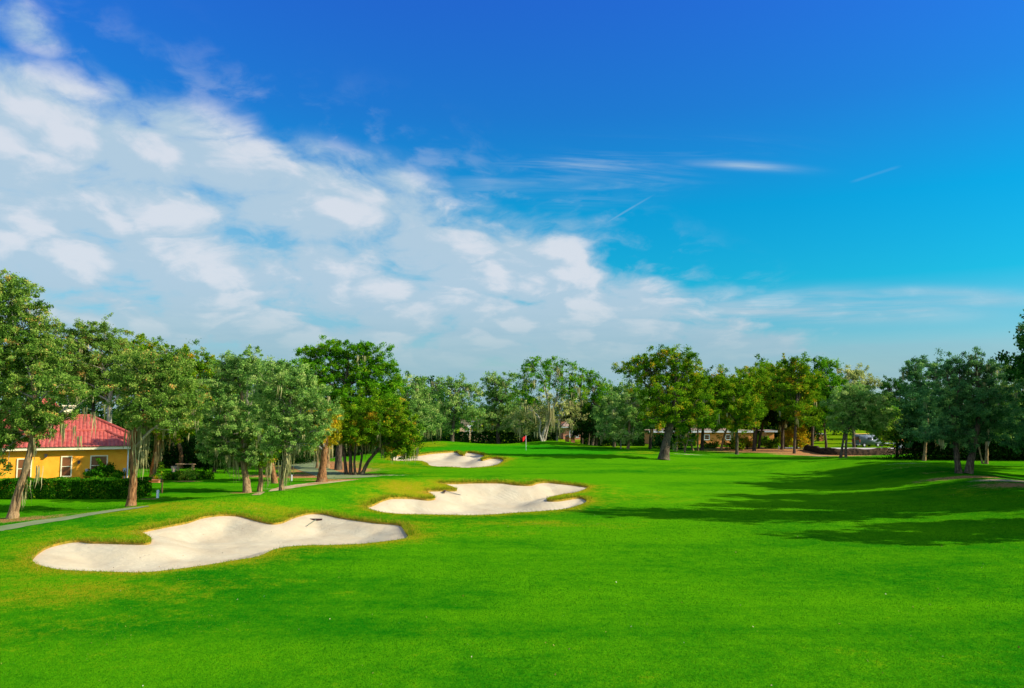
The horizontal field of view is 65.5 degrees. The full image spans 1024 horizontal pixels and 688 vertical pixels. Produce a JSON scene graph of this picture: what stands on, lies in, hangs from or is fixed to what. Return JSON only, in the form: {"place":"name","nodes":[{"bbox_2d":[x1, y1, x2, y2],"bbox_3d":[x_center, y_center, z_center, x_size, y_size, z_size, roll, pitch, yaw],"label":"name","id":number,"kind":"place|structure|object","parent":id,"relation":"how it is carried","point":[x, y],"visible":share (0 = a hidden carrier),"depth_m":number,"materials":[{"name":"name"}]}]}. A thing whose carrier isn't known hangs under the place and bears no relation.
{"place":"outdoors","nodes":[
{"label":"outdoors","id":0,"kind":"place"},
{"bbox_2d":[0,506,147,530],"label":"cart path","id":1,"kind":"structure","parent":0,"point":[13,526],"depth_m":40.65,"materials":[{"name":"grey concrete"}]},
{"bbox_2d":[33,514,406,571],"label":"sand","id":2,"kind":"structure","parent":0,"point":[207,541],"depth_m":37.94,"materials":[{"name":"beige sand"}]},
{"bbox_2d":[252,480,350,494],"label":"cart path","id":3,"kind":"structure","parent":0,"point":[295,485],"depth_m":65.00,"materials":[{"name":"grey concrete"}]},
{"bbox_2d":[17,449,592,574],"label":"rough grass","id":4,"kind":"structure","parent":0,"point":[399,522],"depth_m":42.74,"materials":[{"name":"green plant"}]},
{"bbox_2d":[292,456,376,478],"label":"cart path","id":5,"kind":"structure","parent":0,"point":[307,467],"depth_m":80.88,"materials":[{"name":"grey concrete"}]},
{"bbox_2d":[391,453,502,467],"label":"sand","id":6,"kind":"structure","parent":0,"point":[468,460],"depth_m":101.44,"materials":[{"name":"beige sand"}]},
{"bbox_2d":[460,420,473,439],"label":"two storey house","id":7,"kind":"structure","parent":0,"point":[464,430],"depth_m":186.97,"materials":[{"name":"grey paint"}]},
{"bbox_2d":[369,483,585,514],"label":"sand","id":8,"kind":"structure","parent":0,"point":[481,499],"depth_m":54.77,"materials":[{"name":"beige sand"}]},
{"bbox_2d":[0,423,1023,687],"bbox_3d":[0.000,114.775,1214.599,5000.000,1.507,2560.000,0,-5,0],"label":"ground","id":9,"kind":"structure","parent":0,"point":[642,479],"depth_m":26.97,"materials":[{"name":"green plant"}]},
{"bbox_2d":[0,357,58,403],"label":"oak tree","id":10,"kind":"object","parent":9,"relation":"on","point":[42,392],"visible":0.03,"depth_m":103.11,"materials":[{"name":"green plant"}]},
{"bbox_2d":[0,268,118,518],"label":"oak tree","id":11,"kind":"object","parent":9,"relation":"on","point":[32,416],"visible":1,"depth_m":43.22,"materials":[{"name":"green plant"}]},
{"bbox_2d":[0,398,130,489],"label":"yellow house","id":12,"kind":"structure","parent":9,"relation":"on","point":[105,444],"depth_m":60.03,"materials":[{"name":"paint"}]},
{"bbox_2d":[16,458,31,477],"bbox_3d":[-35.618,9.101,58.149,0.947,1.486,0.090,3,-6,-28],"label":"window","id":13,"kind":"structure","parent":12,"relation":"in","point":[20,461],"depth_m":58.05,"materials":[{"name":"white glass"}]},
{"bbox_2d":[60,456,72,476],"bbox_3d":[-33.243,9.134,59.413,0.742,1.537,0.090,3,-6,-28],"label":"window","id":14,"kind":"structure","parent":12,"relation":"in","point":[66,461],"depth_m":59.41,"materials":[{"name":"white glass"}]},
{"bbox_2d":[90,455,107,468],"bbox_3d":[-31.343,9.214,60.421,1.188,1.543,0.090,3,-6,-28],"label":"window","id":15,"kind":"structure","parent":12,"relation":"in","point":[93,462],"depth_m":60.36,"materials":[{"name":"grey glass"}]},
{"bbox_2d":[0,476,152,499],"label":"clipped hedge","id":16,"kind":"object","parent":9,"relation":"on","point":[95,488],"visible":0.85,"depth_m":53.88,"materials":[{"name":"green plant"}]},
{"bbox_2d":[43,349,133,414],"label":"oak tree","id":17,"kind":"object","parent":9,"relation":"on","point":[91,404],"visible":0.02,"depth_m":91.38,"materials":[{"name":"green plant"}]},
{"bbox_2d":[30,312,163,422],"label":"oak tree","id":18,"kind":"object","parent":9,"relation":"on","point":[88,364],"visible":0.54,"depth_m":75.47,"materials":[{"name":"green plant"}]},
{"bbox_2d":[82,458,126,483],"bbox_3d":[-30.381,9.685,58.867,3.200,2.599,2.735,0,-5,0],"label":"round bush","id":19,"kind":"object","parent":9,"relation":"on","point":[101,470],"visible":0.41,"depth_m":58.63,"materials":[{"name":"green plant"}]},
{"bbox_2d":[0,394,211,429],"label":"distant wood","id":20,"kind":"object","parent":9,"relation":"on","point":[98,416],"visible":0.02,"depth_m":154.50,"materials":[{"name":"green plant"}]},
{"bbox_2d":[150,462,168,492],"bbox_3d":[-25.602,9.729,57.912,1.200,2.459,1.099,-1,-5,13],"label":"young tree","id":21,"kind":"object","parent":9,"relation":"on","point":[160,471],"visible":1,"depth_m":58.02,"materials":[{"name":"green plant"}]},
{"bbox_2d":[103,345,216,506],"bbox_3d":[-20.856,4.810,46.997,5.369,9.565,5.331,4,-7,-40],"label":"oak tree","id":22,"kind":"object","parent":9,"relation":"on","point":[140,420],"visible":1,"depth_m":46.63,"materials":[{"name":"green plant"}]},
{"bbox_2d":[113,333,220,467],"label":"oak tree","id":23,"kind":"object","parent":9,"relation":"on","point":[201,366],"visible":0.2,"depth_m":85.48,"materials":[{"name":"green plant"}]},
{"bbox_2d":[158,471,178,479],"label":"shrub","id":24,"kind":"object","parent":9,"relation":"on","point":[169,477],"visible":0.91,"depth_m":69.72,"materials":[{"name":"green plant"}]},
{"bbox_2d":[150,426,193,450],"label":"oak tree","id":25,"kind":"object","parent":9,"relation":"on","point":[166,439],"visible":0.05,"depth_m":95.00,"materials":[{"name":"green plant"}]},
{"bbox_2d":[146,404,203,478],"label":"oak tree","id":26,"kind":"object","parent":9,"relation":"on","point":[159,445],"visible":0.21,"depth_m":71.10,"materials":[{"name":"green plant"}]},
{"bbox_2d":[176,468,199,479],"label":"shrub","id":27,"kind":"object","parent":9,"relation":"on","point":[187,475],"visible":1,"depth_m":69.90,"materials":[{"name":"green plant"}]},
{"bbox_2d":[66,398,316,430],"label":"undergrowth","id":28,"kind":"object","parent":9,"relation":"on","point":[113,420],"depth_m":105.96,"materials":[{"name":"green plant"}]},
{"bbox_2d":[192,469,211,479],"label":"shrub","id":29,"kind":"object","parent":9,"relation":"on","point":[201,475],"visible":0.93,"depth_m":70.48,"materials":[{"name":"green plant"}]},
{"bbox_2d":[204,470,220,478],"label":"shrub","id":30,"kind":"object","parent":9,"relation":"on","point":[210,475],"visible":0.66,"depth_m":71.48,"materials":[{"name":"green plant"}]},
{"bbox_2d":[189,424,240,472],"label":"oak tree","id":31,"kind":"object","parent":9,"relation":"on","point":[208,465],"visible":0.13,"depth_m":79.02,"materials":[{"name":"green plant"}]},
{"bbox_2d":[32,513,406,559],"bbox_3d":[-12.974,8.826,36.761,11.868,0.493,16.596,-5,-7,44],"label":"turf edge","id":32,"kind":"object","parent":9,"relation":"on","point":[99,542],"visible":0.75,"depth_m":40.73,"materials":[{"name":"green plant"}]},
{"bbox_2d":[117,420,334,468],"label":"undergrowth","id":33,"kind":"object","parent":9,"relation":"on","point":[169,459],"visible":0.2,"depth_m":86.56,"materials":[{"name":"green plant"}]},
{"bbox_2d":[193,344,282,492],"bbox_3d":[-20.077,5.499,59.074,7.170,11.053,5.849,0,-5,0],"label":"oak tree","id":34,"kind":"object","parent":9,"relation":"on","point":[239,370],"visible":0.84,"depth_m":58.46,"materials":[{"name":"green plant"}]},
{"bbox_2d":[236,372,290,482],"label":"oak tree","id":35,"kind":"object","parent":9,"relation":"on","point":[274,479],"visible":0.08,"depth_m":67.44,"materials":[{"name":"brown plant"}]},
{"bbox_2d":[235,423,294,491],"bbox_3d":[-18.232,8.479,59.832,4.391,5.210,3.822,0,-5,0],"label":"oak tree","id":36,"kind":"object","parent":9,"relation":"on","point":[262,465],"visible":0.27,"depth_m":59.10,"materials":[{"name":"green plant"}]},
{"bbox_2d":[254,356,298,394],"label":"oak tree","id":37,"kind":"object","parent":9,"relation":"on","point":[287,362],"visible":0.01,"depth_m":140.71,"materials":[{"name":"green plant"}]},
{"bbox_2d":[238,359,344,490],"bbox_3d":[-14.506,5.352,52.267,7.102,8.685,5.813,0,-5,0],"label":"oak tree","id":38,"kind":"object","parent":9,"relation":"on","point":[298,421],"visible":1,"depth_m":51.35,"materials":[{"name":"green plant"}]},
{"bbox_2d":[284,408,344,481],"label":"oak tree","id":39,"kind":"object","parent":9,"relation":"on","point":[322,471],"visible":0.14,"depth_m":68.97,"materials":[{"name":"brown plant"}]},
{"bbox_2d":[315,417,336,467],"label":"oak tree","id":40,"kind":"object","parent":9,"relation":"on","point":[331,446],"visible":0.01,"depth_m":84.75,"materials":[{"name":"brown plant"}]},
{"bbox_2d":[289,335,410,469],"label":"oak tree","id":41,"kind":"object","parent":9,"relation":"on","point":[359,372],"visible":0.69,"depth_m":83.29,"materials":[{"name":"green plant"}]},
{"bbox_2d":[312,412,434,457],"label":"undergrowth","id":42,"kind":"object","parent":9,"relation":"on","point":[370,451],"visible":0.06,"depth_m":106.70,"materials":[{"name":"green plant"}]},
{"bbox_2d":[327,388,425,474],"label":"oak tree","id":43,"kind":"object","parent":9,"relation":"on","point":[380,427],"visible":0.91,"depth_m":76.69,"materials":[{"name":"green plant"}]},
{"bbox_2d":[384,371,446,441],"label":"oak tree","id":44,"kind":"object","parent":9,"relation":"on","point":[419,394],"visible":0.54,"depth_m":116.85,"materials":[{"name":"green plant"}]},
{"bbox_2d":[409,375,448,406],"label":"oak tree","id":45,"kind":"object","parent":9,"relation":"on","point":[443,396],"visible":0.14,"depth_m":188.36,"materials":[{"name":"green plant"}]},
{"bbox_2d":[329,393,549,432],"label":"distant wood","id":46,"kind":"object","parent":9,"relation":"on","point":[474,409],"visible":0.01,"depth_m":237.12,"materials":[{"name":"green plant"}]},
{"bbox_2d":[420,431,469,442],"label":"boundary hedge","id":47,"kind":"object","parent":9,"relation":"on","point":[462,436],"visible":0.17,"depth_m":148.68,"materials":[{"name":"green plant"}]},
{"bbox_2d":[430,404,460,432],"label":"oak tree","id":48,"kind":"object","parent":9,"relation":"on","point":[458,422],"visible":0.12,"depth_m":174.20,"materials":[{"name":"green plant"}]},
{"bbox_2d":[397,451,503,460],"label":"turf edge","id":49,"kind":"object","parent":9,"relation":"on","point":[459,454],"visible":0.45,"depth_m":105.35,"materials":[{"name":"green plant"}]},
{"bbox_2d":[421,373,488,441],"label":"oak tree","id":50,"kind":"object","parent":9,"relation":"on","point":[470,413],"visible":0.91,"depth_m":134.17,"materials":[{"name":"green plant"}]},
{"bbox_2d":[368,481,587,507],"bbox_3d":[-1.150,10.097,52.681,11.439,1.009,17.213,-2,-6,24],"label":"turf edge","id":51,"kind":"object","parent":9,"relation":"on","point":[486,482],"visible":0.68,"depth_m":57.86,"materials":[{"name":"green plant"}]},
{"bbox_2d":[467,415,504,437],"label":"oak tree","id":52,"kind":"object","parent":9,"relation":"on","point":[484,428],"visible":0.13,"depth_m":166.67,"materials":[{"name":"green plant"}]},
{"bbox_2d":[473,370,531,443],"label":"oak tree","id":53,"kind":"object","parent":9,"relation":"on","point":[494,413],"visible":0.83,"depth_m":149.04,"materials":[{"name":"green plant"}]},
{"bbox_2d":[470,431,555,443],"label":"boundary hedge","id":54,"kind":"object","parent":9,"relation":"on","point":[489,437],"visible":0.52,"depth_m":149.17,"materials":[{"name":"green plant"}]},
{"bbox_2d":[514,397,561,434],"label":"oak tree","id":55,"kind":"object","parent":9,"relation":"on","point":[538,406],"visible":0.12,"depth_m":194.59,"materials":[{"name":"green plant"}]},
{"bbox_2d":[497,389,589,440],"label":"oak tree","id":56,"kind":"object","parent":9,"relation":"on","point":[576,409],"visible":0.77,"depth_m":141.95,"materials":[{"name":"green plant"}]},
{"bbox_2d":[507,355,587,440],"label":"oak tree","id":57,"kind":"object","parent":9,"relation":"on","point":[559,376],"visible":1,"depth_m":136.27,"materials":[{"name":"green plant"}]},
{"bbox_2d":[563,408,608,444],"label":"oak tree","id":58,"kind":"object","parent":9,"relation":"on","point":[586,426],"visible":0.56,"depth_m":140.52,"materials":[{"name":"green plant"}]},
{"bbox_2d":[575,366,623,444],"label":"oak tree","id":59,"kind":"object","parent":9,"relation":"on","point":[596,397],"visible":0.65,"depth_m":145.14,"materials":[{"name":"green plant"}]},
{"bbox_2d":[569,394,633,445],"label":"oak tree","id":60,"kind":"object","parent":9,"relation":"on","point":[596,438],"visible":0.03,"depth_m":148.60,"materials":[{"name":"green plant"}]},
{"bbox_2d":[589,388,625,446],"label":"oak tree","id":61,"kind":"object","parent":9,"relation":"on","point":[604,407],"visible":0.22,"depth_m":131.36,"materials":[{"name":"green plant"}]},
{"bbox_2d":[580,432,644,445],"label":"boundary hedge","id":62,"kind":"object","parent":9,"relation":"on","point":[641,442],"visible":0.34,"depth_m":149.11,"materials":[{"name":"green plant"}]},
{"bbox_2d":[591,373,659,448],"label":"oak tree","id":63,"kind":"object","parent":9,"relation":"on","point":[628,412],"visible":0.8,"depth_m":120.94,"materials":[{"name":"green plant"}]},
{"bbox_2d":[628,396,658,448],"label":"oak tree","id":64,"kind":"object","parent":9,"relation":"on","point":[650,440],"visible":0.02,"depth_m":124.96,"materials":[{"name":"brown plant"}]},
{"bbox_2d":[652,436,670,447],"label":"scrub bush","id":65,"kind":"object","parent":9,"relation":"on","point":[655,442],"visible":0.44,"depth_m":139.97,"materials":[{"name":"green plant"}]},
{"bbox_2d":[610,344,721,459],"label":"oak tree","id":66,"kind":"object","parent":9,"relation":"on","point":[676,393],"visible":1,"depth_m":100.70,"materials":[{"name":"green plant"}]},
{"bbox_2d":[652,433,695,445],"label":"boundary hedge","id":67,"kind":"object","parent":9,"relation":"on","point":[655,436],"visible":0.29,"depth_m":148.22,"materials":[{"name":"green plant"}]},
{"bbox_2d":[655,400,697,450],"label":"oak tree","id":68,"kind":"object","parent":9,"relation":"on","point":[674,428],"visible":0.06,"depth_m":120.72,"materials":[{"name":"green plant"}]},
{"bbox_2d":[672,426,699,452],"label":"bush","id":69,"kind":"object","parent":9,"relation":"on","point":[685,440],"visible":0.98,"depth_m":115.59,"materials":[{"name":"green plant"}]},
{"bbox_2d":[690,400,713,450],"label":"oak tree","id":70,"kind":"object","parent":9,"relation":"on","point":[697,430],"visible":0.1,"depth_m":128.95,"materials":[{"name":"green plant"}]},
{"bbox_2d":[682,371,723,449],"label":"oak tree","id":71,"kind":"object","parent":9,"relation":"on","point":[702,441],"visible":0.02,"depth_m":130.88,"materials":[{"name":"green plant"}]},
{"bbox_2d":[699,438,719,447],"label":"scrub bush","id":72,"kind":"object","parent":9,"relation":"on","point":[714,444],"visible":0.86,"depth_m":139.84,"materials":[{"name":"green plant"}]},
{"bbox_2d":[692,389,756,450],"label":"oak tree","id":73,"kind":"object","parent":9,"relation":"on","point":[723,439],"visible":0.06,"depth_m":128.84,"materials":[{"name":"green plant"}]},
{"bbox_2d":[548,399,901,434],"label":"distant wood","id":74,"kind":"object","parent":9,"relation":"on","point":[834,431],"visible":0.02,"depth_m":237.81,"materials":[{"name":"green plant"}]},
{"bbox_2d":[688,364,767,454],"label":"oak tree","id":75,"kind":"object","parent":9,"relation":"on","point":[738,405],"visible":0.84,"depth_m":114.69,"materials":[{"name":"green plant"}]},
{"bbox_2d":[627,419,828,441],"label":"undergrowth","id":76,"kind":"object","parent":9,"relation":"on","point":[816,432],"visible":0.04,"depth_m":175.25,"materials":[{"name":"green plant"}]},
{"bbox_2d":[716,435,747,449],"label":"scrub bush","id":77,"kind":"object","parent":9,"relation":"on","point":[741,445],"visible":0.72,"depth_m":133.61,"materials":[{"name":"green plant"}]},
{"bbox_2d":[733,429,756,448],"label":"scrub bush","id":78,"kind":"object","parent":9,"relation":"on","point":[748,443],"visible":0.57,"depth_m":136.63,"materials":[{"name":"green plant"}]},
{"bbox_2d":[734,366,777,450],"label":"oak tree","id":79,"kind":"object","parent":9,"relation":"on","point":[759,389],"visible":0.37,"depth_m":129.26,"materials":[{"name":"green plant"}]},
{"bbox_2d":[736,360,784,448],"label":"oak tree","id":80,"kind":"object","parent":9,"relation":"on","point":[761,365],"visible":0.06,"depth_m":136.93,"materials":[{"name":"green plant"}]},
{"bbox_2d":[761,430,777,441],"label":"orange outbuilding","id":81,"kind":"structure","parent":9,"relation":"on","point":[769,433],"depth_m":149.06,"materials":[{"name":"paint"}]},
{"bbox_2d":[761,436,780,447],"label":"scrub bush","id":82,"kind":"object","parent":9,"relation":"on","point":[768,443],"visible":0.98,"depth_m":139.13,"materials":[{"name":"green plant"}]},
{"bbox_2d":[754,354,798,437],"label":"oak tree","id":83,"kind":"object","parent":9,"relation":"on","point":[764,363],"visible":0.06,"depth_m":177.12,"materials":[{"name":"green plant"}]},
{"bbox_2d":[760,378,803,449],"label":"oak tree","id":84,"kind":"object","parent":9,"relation":"on","point":[772,417],"visible":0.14,"depth_m":132.91,"materials":[{"name":"green plant"}]},
{"bbox_2d":[778,415,810,448],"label":"bush","id":85,"kind":"object","parent":9,"relation":"on","point":[788,435],"visible":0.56,"depth_m":136.24,"materials":[{"name":"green plant"}]},
{"bbox_2d":[770,352,829,453],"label":"oak tree","id":86,"kind":"object","parent":9,"relation":"on","point":[799,390],"visible":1,"depth_m":119.86,"materials":[{"name":"green plant"}]},
{"bbox_2d":[790,370,836,445],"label":"oak tree","id":87,"kind":"object","parent":9,"relation":"on","point":[812,433],"visible":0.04,"depth_m":134.92,"materials":[{"name":"green plant"}]},
{"bbox_2d":[800,355,848,447],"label":"oak tree","id":88,"kind":"object","parent":9,"relation":"on","point":[823,364],"visible":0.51,"depth_m":126.86,"materials":[{"name":"green plant"}]},
{"bbox_2d":[831,363,882,447],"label":"oak tree","id":89,"kind":"object","parent":9,"relation":"on","point":[853,375],"visible":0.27,"depth_m":140.98,"materials":[{"name":"green plant"}]},
{"bbox_2d":[803,445,910,454],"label":"wall","id":90,"kind":"structure","parent":9,"relation":"on","point":[835,451],"depth_m":115.23,"materials":[{"name":"stone"}]},
{"bbox_2d":[819,380,900,457],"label":"oak tree","id":91,"kind":"object","parent":9,"relation":"on","point":[867,417],"visible":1,"depth_m":103.06,"materials":[{"name":"green plant"}]},
{"bbox_2d":[855,434,880,446],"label":"parked van","id":92,"kind":"object","parent":9,"relation":"on","point":[863,440],"visible":0.72,"depth_m":144.36,"materials":[{"name":"paint"}]},
{"bbox_2d":[867,401,902,457],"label":"oak tree","id":93,"kind":"object","parent":9,"relation":"on","point":[886,437],"visible":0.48,"depth_m":107.11,"materials":[{"name":"green plant"}]},
{"bbox_2d":[877,375,920,413],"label":"oak tree","id":94,"kind":"object","parent":9,"relation":"on","point":[888,385],"visible":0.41,"depth_m":158.87,"materials":[{"name":"green plant"}]},
{"bbox_2d":[894,348,958,460],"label":"oak tree","id":95,"kind":"object","parent":9,"relation":"on","point":[912,371],"visible":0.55,"depth_m":100.61,"materials":[{"name":"green plant"}]},
{"bbox_2d":[874,414,1023,460],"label":"undergrowth","id":96,"kind":"object","parent":9,"relation":"on","point":[997,452],"visible":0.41,"depth_m":102.14,"materials":[{"name":"green plant"}]},
{"bbox_2d":[911,351,988,472],"bbox_3d":[35.460,5.486,64.249,6.910,9.877,4.529,3,-6,-27],"label":"oak tree","id":97,"kind":"object","parent":9,"relation":"on","point":[947,427],"visible":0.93,"depth_m":63.41,"materials":[{"name":"green plant"}]},
{"bbox_2d":[881,396,1020,447],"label":"undergrowth","id":98,"kind":"object","parent":9,"relation":"on","point":[906,422],"depth_m":128.90,"materials":[{"name":"green plant"}]},
{"bbox_2d":[940,346,1022,473],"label":"oak tree","id":99,"kind":"object","parent":9,"relation":"on","point":[985,420],"visible":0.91,"depth_m":63.17,"materials":[{"name":"green plant"}]},
{"bbox_2d":[978,362,1023,463],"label":"oak tree","id":100,"kind":"object","parent":9,"relation":"on","point":[987,443],"visible":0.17,"depth_m":93.41,"materials":[{"name":"green plant"}]},
{"bbox_2d":[990,327,1023,375],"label":"oak tree","id":101,"kind":"object","parent":9,"relation":"on","point":[1002,356],"visible":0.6,"depth_m":60.35,"materials":[{"name":"green plant"}]},
{"bbox_2d":[992,336,1023,385],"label":"oak tree","id":102,"kind":"object","parent":9,"relation":"on","point":[1009,379],"visible":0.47,"depth_m":67.47,"materials":[{"name":"green plant"}]},
{"bbox_2d":[998,322,1023,453],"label":"oak tree","id":103,"kind":"object","parent":9,"relation":"on","point":[1018,438],"visible":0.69,"depth_m":85.27,"materials":[{"name":"green plant"}]},
{"bbox_2d":[1009,309,1023,378],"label":"oak tree","id":104,"kind":"object","parent":9,"relation":"on","point":[1020,359],"visible":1,"depth_m":54.13,"materials":[{"name":"green plant"}]},
{"bbox_2d":[0,0,1023,417],"label":"sky","id":105,"kind":"structure","parent":0,"point":[471,188],"materials":[{"name":"blue"}]},
{"bbox_2d":[560,421,580,438],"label":"house wing","id":106,"kind":"structure","parent":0,"point":[568,433],"depth_m":190.83,"materials":[{"name":"beige paint"}]},
{"bbox_2d":[644,428,752,444],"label":"long house","id":107,"kind":"structure","parent":0,"point":[708,435],"depth_m":156.96,"materials":[{"name":"orange paint"}]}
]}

